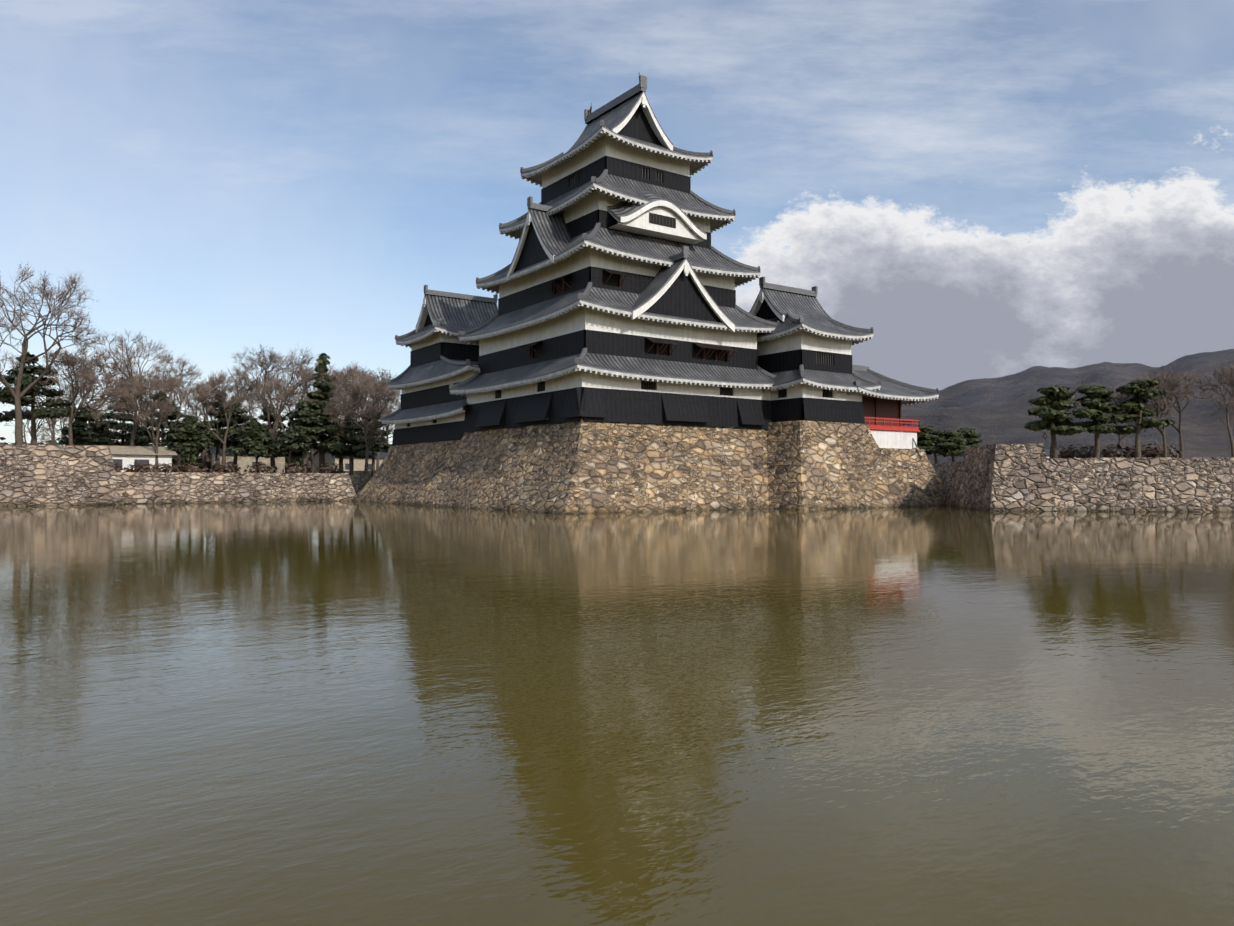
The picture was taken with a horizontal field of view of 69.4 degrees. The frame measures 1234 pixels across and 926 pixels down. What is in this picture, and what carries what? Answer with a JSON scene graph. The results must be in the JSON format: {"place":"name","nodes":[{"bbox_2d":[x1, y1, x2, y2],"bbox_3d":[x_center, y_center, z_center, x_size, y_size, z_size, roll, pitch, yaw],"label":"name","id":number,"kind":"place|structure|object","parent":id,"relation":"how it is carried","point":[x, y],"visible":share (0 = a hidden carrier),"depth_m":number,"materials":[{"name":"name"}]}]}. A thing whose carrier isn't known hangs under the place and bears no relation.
{"place":"outdoors","nodes":[
{"label":"outdoors","id":0,"kind":"place"},
{"bbox_2d":[0,444,376,506],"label":"stone wall","id":1,"kind":"structure","parent":0,"point":[53,475],"depth_m":76.79,"materials":[{"name":"grey stone"}]},
{"bbox_2d":[0,501,1233,925],"bbox_3d":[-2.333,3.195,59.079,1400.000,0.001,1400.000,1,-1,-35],"label":"water","id":2,"kind":"structure","parent":0,"point":[336,713],"depth_m":7.73,"materials":[{"name":"brown liquid"}]},
{"bbox_2d":[0,264,1233,474],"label":"tree","id":3,"kind":"object","parent":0,"point":[136,382],"depth_m":97.54,"materials":[{"name":"plant"}]},
{"bbox_2d":[0,0,1233,455],"label":"sky","id":4,"kind":"structure","parent":0,"point":[988,188],"materials":[{"name":"blue"}]},
{"bbox_2d":[901,382,1233,463],"bbox_3d":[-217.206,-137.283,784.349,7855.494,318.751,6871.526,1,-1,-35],"label":"mountains","id":5,"kind":"structure","parent":0,"point":[1205,432],"depth_m":2045.34,"materials":[{"name":"grey stone"}]},
{"bbox_2d":[908,349,1233,409],"bbox_3d":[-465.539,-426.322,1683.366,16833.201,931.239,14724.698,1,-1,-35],"label":"mountains","id":6,"kind":"structure","parent":0,"point":[988,393],"depth_m":4845.88,"materials":[{"name":"grey stone"}]},
{"bbox_2d":[931,443,1233,511],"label":"stone wall","id":7,"kind":"structure","parent":0,"point":[1011,477],"depth_m":58.86,"materials":[{"name":"grey stone"}]},
{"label":"bank soil","id":8,"kind":"structure","parent":0,"visible":0},
{"bbox_2d":[0,351,391,458],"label":"evergreen trees","id":9,"kind":"object","parent":8,"relation":"on","point":[255,439],"visible":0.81,"depth_m":99.58,"materials":[{"name":"green plant"}]},
{"bbox_2d":[0,378,1181,472],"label":"niwaki foliage","id":10,"kind":"object","parent":8,"relation":"on","point":[960,440],"visible":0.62,"depth_m":63.24,"materials":[{"name":"green plant"}]},
{"bbox_2d":[86,445,1102,472],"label":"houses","id":11,"kind":"structure","parent":8,"relation":"on","point":[123,456],"depth_m":134.58,"materials":[{"name":"grey paint"}]},
{"label":"ground","id":12,"kind":"structure","parent":0,"visible":0},
{"bbox_2d":[351,417,944,513],"bbox_3d":[1.536,0.653,80.374,38.852,7.100,44.729,1,-1,-35],"label":"stone base","id":13,"kind":"object","parent":12,"relation":"on","point":[580,466],"visible":0.98,"depth_m":64.59,"materials":[{"name":"beige stone"}]},
{"bbox_2d":[381,72,938,448],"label":"castle","id":14,"kind":"structure","parent":13,"relation":"on","point":[617,281],"depth_m":67.26,"materials":[{"name":"wood"}]},
{"bbox_2d":[912,438,923,459],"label":"stone wall","id":15,"kind":"structure","parent":12,"relation":"on","point":[919,452],"depth_m":74.39,"materials":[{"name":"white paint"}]}
]}

